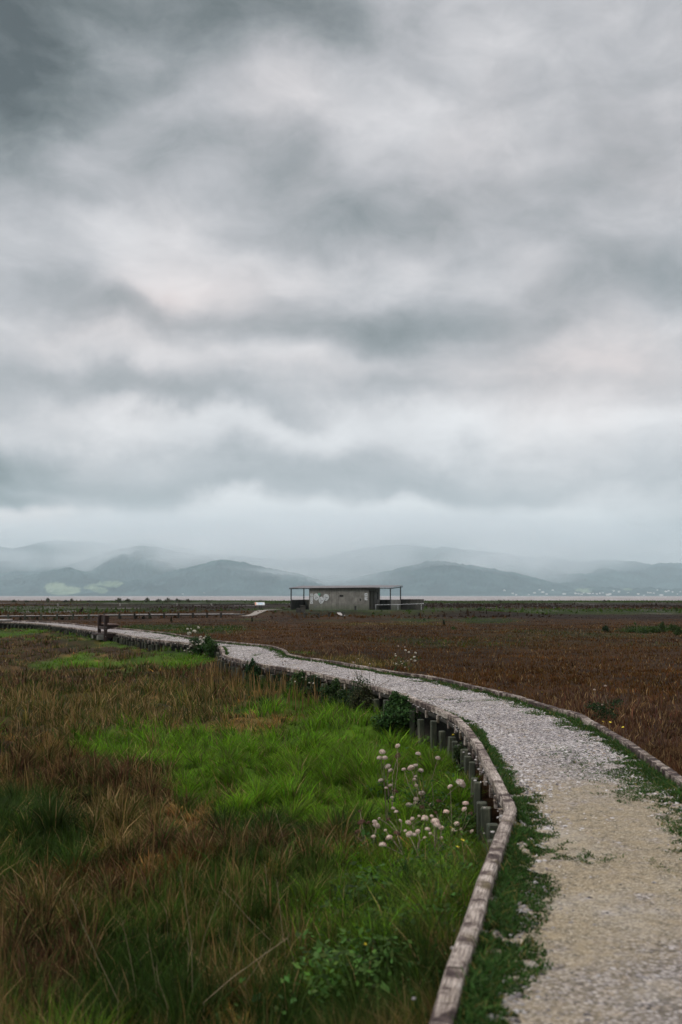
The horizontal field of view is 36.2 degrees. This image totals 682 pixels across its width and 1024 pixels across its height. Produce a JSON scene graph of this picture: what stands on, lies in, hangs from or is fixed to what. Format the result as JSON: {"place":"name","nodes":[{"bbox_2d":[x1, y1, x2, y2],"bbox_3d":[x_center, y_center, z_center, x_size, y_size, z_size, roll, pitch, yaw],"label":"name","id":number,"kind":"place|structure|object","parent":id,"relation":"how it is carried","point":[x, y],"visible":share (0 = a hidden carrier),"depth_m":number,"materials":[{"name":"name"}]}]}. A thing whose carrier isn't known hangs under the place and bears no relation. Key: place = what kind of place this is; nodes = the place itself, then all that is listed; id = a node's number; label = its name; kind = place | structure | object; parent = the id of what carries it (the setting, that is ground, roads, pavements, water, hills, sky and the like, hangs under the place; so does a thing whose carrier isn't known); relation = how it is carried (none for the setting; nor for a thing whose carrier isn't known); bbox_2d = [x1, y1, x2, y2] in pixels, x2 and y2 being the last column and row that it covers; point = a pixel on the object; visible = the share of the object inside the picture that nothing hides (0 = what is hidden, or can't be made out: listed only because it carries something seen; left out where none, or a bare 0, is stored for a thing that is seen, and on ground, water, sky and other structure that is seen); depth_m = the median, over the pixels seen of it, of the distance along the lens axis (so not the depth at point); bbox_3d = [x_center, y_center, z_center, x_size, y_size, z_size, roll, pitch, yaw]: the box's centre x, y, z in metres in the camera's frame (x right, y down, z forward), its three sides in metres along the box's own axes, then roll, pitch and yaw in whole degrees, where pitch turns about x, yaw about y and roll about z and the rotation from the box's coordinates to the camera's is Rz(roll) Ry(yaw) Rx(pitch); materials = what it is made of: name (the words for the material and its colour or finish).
{"place":"outdoors","nodes":[
{"label":"outdoors","id":0,"kind":"place"},
{"bbox_2d":[0,567,127,595],"bbox_3d":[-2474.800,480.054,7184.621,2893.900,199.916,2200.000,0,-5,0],"label":"hills","id":1,"kind":"structure","parent":0,"point":[65,580],"depth_m":6656.84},
{"bbox_2d":[0,545,216,580],"bbox_3d":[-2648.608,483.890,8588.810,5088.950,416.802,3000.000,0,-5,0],"label":"hills","id":2,"kind":"structure","parent":0,"point":[142,562],"depth_m":8097.83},
{"bbox_2d":[42,579,183,595],"bbox_3d":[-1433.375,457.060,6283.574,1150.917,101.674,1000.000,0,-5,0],"label":"hills","id":3,"kind":"structure","parent":0,"point":[137,587],"depth_m":6042.24,"materials":[{"name":"grey"}]},
{"bbox_2d":[144,559,326,595],"bbox_3d":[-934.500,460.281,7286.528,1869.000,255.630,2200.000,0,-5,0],"label":"hills","id":4,"kind":"structure","parent":0,"point":[221,577],"depth_m":6727.28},
{"bbox_2d":[255,602,264,608],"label":"information panel","id":5,"kind":"object","parent":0,"point":[260,603],"visible":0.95,"depth_m":143.68,"materials":[{"name":"paint"}]},
{"bbox_2d":[243,609,286,615],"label":"path","id":6,"kind":"structure","parent":0,"point":[254,613],"depth_m":104.55,"materials":[{"name":"grey gravel"}]},
{"bbox_2d":[0,601,681,1023],"bbox_3d":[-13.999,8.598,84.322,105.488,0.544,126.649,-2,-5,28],"label":"marsh grass","id":7,"kind":"structure","parent":0,"point":[669,755],"depth_m":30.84,"materials":[{"name":"brown plant"}]},
{"bbox_2d":[0,613,244,619],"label":"boardwalk","id":8,"kind":"structure","parent":7,"relation":"on","point":[134,615],"depth_m":87.57,"materials":[{"name":"wood"}]},
{"bbox_2d":[0,628,485,1023],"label":"dry grass","id":9,"kind":"structure","parent":7,"relation":"on","point":[134,833],"depth_m":8.96,"materials":[{"name":"brown plant"}]},
{"bbox_2d":[71,895,117,1022],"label":"dry stalk","id":10,"kind":"object","parent":9,"relation":"on","point":[96,955],"visible":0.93,"depth_m":4.95,"materials":[{"name":"plant"}]},
{"bbox_2d":[203,938,286,1019],"bbox_3d":[-0.443,2.229,4.916,0.410,0.487,0.004,0,-5,0],"label":"dry stalk","id":11,"kind":"object","parent":9,"relation":"on","point":[241,971],"visible":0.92,"depth_m":4.92,"materials":[{"name":"plant"}]},
{"bbox_2d":[275,878,284,945],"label":"dry stalk","id":12,"kind":"object","parent":9,"relation":"on","point":[280,913],"visible":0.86,"depth_m":5.68,"materials":[{"name":"plant"}]},
{"bbox_2d":[274,661,298,687],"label":"wildflower","id":13,"kind":"object","parent":9,"relation":"on","point":[284,676],"visible":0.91,"depth_m":20.65,"materials":[{"name":"green plant"}]},
{"bbox_2d":[368,810,442,852],"bbox_3d":[0.519,2.577,8.354,0.622,0.455,0.455,0,-5,0],"label":"wildflower","id":14,"kind":"object","parent":9,"relation":"on","point":[423,817],"visible":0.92,"depth_m":8.35,"materials":[{"name":"green plant"}]},
{"bbox_2d":[377,829,447,884],"bbox_3d":[0.508,2.471,7.440,0.571,0.383,0.628,0,-5,0],"label":"wildflower","id":15,"kind":"object","parent":9,"relation":"on","point":[408,834],"visible":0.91,"depth_m":7.55,"materials":[{"name":"white plant"}]},
{"bbox_2d":[406,811,455,863],"bbox_3d":[0.702,2.438,7.551,0.366,0.479,0.467,3,-5,-32],"label":"wildflower","id":16,"kind":"object","parent":9,"relation":"on","point":[435,821],"visible":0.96,"depth_m":7.57,"materials":[{"name":"green plant"}]},
{"bbox_2d":[0,627,505,1023],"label":"green grass","id":17,"kind":"structure","parent":7,"relation":"on","point":[312,754],"depth_m":7.07,"materials":[{"name":"green plant"}]},
{"bbox_2d":[118,915,135,1020],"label":"dry stalk","id":18,"kind":"object","parent":17,"relation":"on","point":[131,963],"visible":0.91,"depth_m":5.09,"materials":[{"name":"plant"}]},
{"bbox_2d":[156,966,167,1021],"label":"dry stalk","id":19,"kind":"object","parent":17,"relation":"on","point":[162,992],"visible":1,"depth_m":4.86,"materials":[{"name":"plant"}]},
{"bbox_2d":[177,872,192,1002],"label":"dry stalk","id":20,"kind":"object","parent":17,"relation":"on","point":[190,933],"visible":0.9,"depth_m":5.10,"materials":[{"name":"plant"}]},
{"bbox_2d":[221,886,270,954],"bbox_3d":[-0.532,2.302,5.800,0.282,0.454,0.003,0,-5,0],"label":"dry stalk","id":21,"kind":"object","parent":17,"relation":"on","point":[250,920],"visible":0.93,"depth_m":5.80,"materials":[{"name":"plant"}]},
{"bbox_2d":[243,658,262,685],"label":"bush","id":22,"kind":"object","parent":17,"relation":"on","point":[255,670],"visible":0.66,"depth_m":22.41,"materials":[{"name":"green plant"}]},
{"bbox_2d":[354,810,402,854],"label":"wildflower","id":23,"kind":"object","parent":17,"relation":"on","point":[375,824],"visible":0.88,"depth_m":8.22,"materials":[{"name":"green plant"}]},
{"bbox_2d":[362,743,419,825],"bbox_3d":[0.471,2.465,9.347,0.412,0.718,0.542,-4,-6,44],"label":"wildflower","id":24,"kind":"object","parent":17,"relation":"on","point":[381,780],"visible":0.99,"depth_m":9.33,"materials":[{"name":"green plant"}]},
{"bbox_2d":[296,605,304,611],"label":"stone block","id":25,"kind":"structure","parent":7,"relation":"on","point":[301,608],"depth_m":99.34,"materials":[{"name":"stone"}]},
{"bbox_2d":[215,655,495,1018],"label":"leafy weeds","id":26,"kind":"object","parent":7,"relation":"on","point":[331,958],"visible":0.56,"depth_m":5.30,"materials":[{"name":"green plant"}]},
{"bbox_2d":[401,752,465,816],"bbox_3d":[0.823,2.472,9.404,0.581,0.641,0.518,0,-5,0],"label":"wildflower","id":27,"kind":"object","parent":26,"relation":"on","point":[461,783],"visible":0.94,"depth_m":9.33,"materials":[{"name":"green plant"}]},
{"bbox_2d":[289,585,423,609],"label":"concrete hut","id":28,"kind":"object","parent":7,"relation":"on","point":[359,597],"visible":0.99,"depth_m":122.24,"materials":[{"name":"paint"}]},
{"bbox_2d":[370,591,373,608],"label":"door","id":29,"kind":"structure","parent":28,"relation":"in","point":[371,592],"depth_m":121.36,"materials":[{"name":"wood"}]},
{"bbox_2d":[389,646,416,669],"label":"wildflower","id":30,"kind":"object","parent":7,"relation":"on","point":[398,663],"visible":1,"depth_m":27.56,"materials":[{"name":"green plant"}]},
{"bbox_2d":[391,651,421,669],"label":"wildflower","id":31,"kind":"object","parent":7,"relation":"on","point":[410,663],"visible":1,"depth_m":27.49,"materials":[{"name":"green plant"}]},
{"bbox_2d":[423,784,473,839],"bbox_3d":[0.903,2.532,8.548,0.468,0.519,0.466,0,-5,0],"label":"wildflower","id":32,"kind":"object","parent":7,"relation":"on","point":[463,808],"visible":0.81,"depth_m":8.59,"materials":[{"name":"green plant"}]},
{"bbox_2d":[584,689,615,719],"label":"wildflower","id":33,"kind":"object","parent":7,"relation":"on","point":[596,706],"visible":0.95,"depth_m":16.09,"materials":[{"name":"green plant"}]},
{"bbox_2d":[602,625,608,632],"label":"shrub","id":34,"kind":"object","parent":7,"relation":"on","point":[605,628],"visible":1,"depth_m":53.97,"materials":[{"name":"green plant"}]},
{"bbox_2d":[589,685,624,720],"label":"wildflower","id":35,"kind":"object","parent":7,"relation":"on","point":[616,702],"visible":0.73,"depth_m":16.27,"materials":[{"name":"green plant"}]},
{"bbox_2d":[624,628,635,632],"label":"shrub","id":36,"kind":"object","parent":7,"relation":"on","point":[629,630],"visible":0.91,"depth_m":54.52,"materials":[{"name":"green plant"}]},
{"bbox_2d":[637,628,649,632],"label":"shrub","id":37,"kind":"object","parent":7,"relation":"on","point":[643,630],"visible":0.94,"depth_m":53.91,"materials":[{"name":"green plant"}]},
{"bbox_2d":[649,626,660,632],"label":"shrub","id":38,"kind":"object","parent":7,"relation":"on","point":[655,629],"visible":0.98,"depth_m":53.92,"materials":[{"name":"green plant"}]},
{"bbox_2d":[658,621,668,632],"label":"shrub","id":39,"kind":"object","parent":7,"relation":"on","point":[662,627],"visible":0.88,"depth_m":54.56,"materials":[{"name":"green plant"}]},
{"bbox_2d":[670,623,678,631],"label":"shrub","id":40,"kind":"object","parent":7,"relation":"on","point":[674,626],"visible":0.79,"depth_m":55.83,"materials":[{"name":"green plant"}]},
{"bbox_2d":[673,627,681,635],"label":"shrub","id":41,"kind":"object","parent":7,"relation":"on","point":[677,631],"visible":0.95,"depth_m":51.03,"materials":[{"name":"green plant"}]},
{"bbox_2d":[0,539,681,582],"bbox_3d":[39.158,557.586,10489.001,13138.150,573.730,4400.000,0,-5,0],"label":"hills","id":42,"kind":"structure","parent":0,"point":[51,555],"depth_m":9911.07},
{"bbox_2d":[0,599,681,619],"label":"distant marsh grass","id":43,"kind":"structure","parent":0,"point":[499,603],"depth_m":157.51,"materials":[{"name":"plant"}]},
{"bbox_2d":[26,603,254,605],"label":"timber edge","id":44,"kind":"object","parent":43,"relation":"on","point":[176,604],"visible":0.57,"depth_m":199.69,"materials":[{"name":"wood"}]},
{"bbox_2d":[0,596,681,600],"bbox_3d":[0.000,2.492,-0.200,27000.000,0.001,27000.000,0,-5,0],"label":"water","id":45,"kind":"structure","parent":0,"point":[427,598],"depth_m":911.89,"materials":[{"name":"grey liquid"}]},
{"bbox_2d":[0,0,681,564],"label":"sky","id":46,"kind":"structure","parent":0,"point":[280,279],"materials":[{"name":"grey"}]},
{"bbox_2d":[13,621,681,1023],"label":"path","id":47,"kind":"structure","parent":0,"point":[619,923],"depth_m":5.56,"materials":[{"name":"beige gravel"}]},
{"bbox_2d":[0,619,11,621],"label":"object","id":48,"kind":"structure","parent":47,"relation":"on","point":[4,620],"depth_m":61.14,"materials":[{"name":"grey"}]},
{"bbox_2d":[92,614,117,641],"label":"park seat","id":49,"kind":"object","parent":47,"relation":"on","point":[105,626],"visible":0.9,"depth_m":41.57,"materials":[{"name":"brown wood"}]},
{"bbox_2d":[184,641,203,654],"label":"wildflower","id":50,"kind":"object","parent":47,"relation":"on","point":[198,651],"visible":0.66,"depth_m":31.65,"materials":[{"name":"green plant"}]},
{"bbox_2d":[186,626,202,654],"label":"wildflower","id":51,"kind":"object","parent":47,"relation":"on","point":[190,639],"visible":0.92,"depth_m":31.82,"materials":[{"name":"green plant"}]},
{"bbox_2d":[196,636,210,653],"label":"wildflower","id":52,"kind":"object","parent":47,"relation":"on","point":[201,644],"visible":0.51,"depth_m":31.56,"materials":[{"name":"green plant"}]},
{"bbox_2d":[202,633,219,657],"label":"bush","id":53,"kind":"object","parent":47,"relation":"on","point":[211,646],"visible":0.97,"depth_m":30.91,"materials":[{"name":"green plant"}]},
{"bbox_2d":[0,622,516,1023],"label":"path edging","id":54,"kind":"object","parent":47,"relation":"on","point":[437,726],"visible":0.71,"depth_m":9.50,"materials":[{"name":"grey stone"}]},
{"bbox_2d":[452,742,471,776],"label":"bush","id":55,"kind":"object","parent":54,"relation":"on","point":[456,754],"visible":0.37,"depth_m":11.13,"materials":[{"name":"green plant"}]},
{"bbox_2d":[285,669,312,693],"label":"bush","id":56,"kind":"object","parent":47,"relation":"on","point":[300,675],"visible":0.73,"depth_m":20.05,"materials":[{"name":"green plant"}]},
{"bbox_2d":[294,677,336,704],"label":"wildflower","id":57,"kind":"object","parent":47,"relation":"on","point":[320,699],"visible":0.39,"depth_m":19.04,"materials":[{"name":"green plant"}]},
{"bbox_2d":[301,662,330,696],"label":"wildflower","id":58,"kind":"object","parent":47,"relation":"on","point":[315,677],"visible":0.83,"depth_m":19.70,"materials":[{"name":"green plant"}]},
{"bbox_2d":[317,677,349,705],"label":"bush","id":59,"kind":"object","parent":47,"relation":"on","point":[330,689],"visible":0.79,"depth_m":18.16,"materials":[{"name":"green plant"}]},
{"bbox_2d":[10,620,681,788],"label":"path edging","id":60,"kind":"object","parent":47,"relation":"on","point":[654,762],"visible":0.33,"depth_m":14.59,"materials":[{"name":"grey stone"}]},
{"bbox_2d":[335,677,359,706],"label":"wildflower","id":61,"kind":"object","parent":47,"relation":"on","point":[343,697],"visible":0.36,"depth_m":17.78,"materials":[{"name":"green plant"}]},
{"bbox_2d":[348,683,382,712],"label":"bush","id":62,"kind":"object","parent":47,"relation":"on","point":[359,696],"visible":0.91,"depth_m":16.87,"materials":[{"name":"green plant"}]},
{"bbox_2d":[343,658,388,709],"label":"wildflower","id":63,"kind":"object","parent":47,"relation":"on","point":[358,684],"visible":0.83,"depth_m":17.28,"materials":[{"name":"green plant"}]},
{"bbox_2d":[370,691,420,734],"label":"bush","id":64,"kind":"object","parent":47,"relation":"on","point":[396,708],"visible":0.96,"depth_m":14.77,"materials":[{"name":"green plant"}]},
{"bbox_2d":[119,631,681,1023],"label":"path weeds","id":65,"kind":"object","parent":47,"relation":"on","point":[479,1001],"visible":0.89,"depth_m":5.81,"materials":[{"name":"green plant"}]},
{"bbox_2d":[324,561,572,595],"bbox_3d":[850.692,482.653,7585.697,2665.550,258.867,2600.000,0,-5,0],"label":"hills","id":66,"kind":"structure","parent":0,"point":[435,578],"depth_m":6914.89,"materials":[{"name":"grey"}]},
{"bbox_2d":[543,573,681,588],"bbox_3d":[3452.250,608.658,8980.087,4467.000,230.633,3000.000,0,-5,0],"label":"hills","id":67,"kind":"structure","parent":0,"point":[577,581],"depth_m":8515.33,"materials":[{"name":"grey"}]},
{"bbox_2d":[558,586,681,595],"bbox_3d":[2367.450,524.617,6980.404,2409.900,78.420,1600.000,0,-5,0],"label":"hills","id":68,"kind":"structure","parent":0,"point":[632,592],"depth_m":6594.27,"materials":[{"name":"grey"}]}
]}

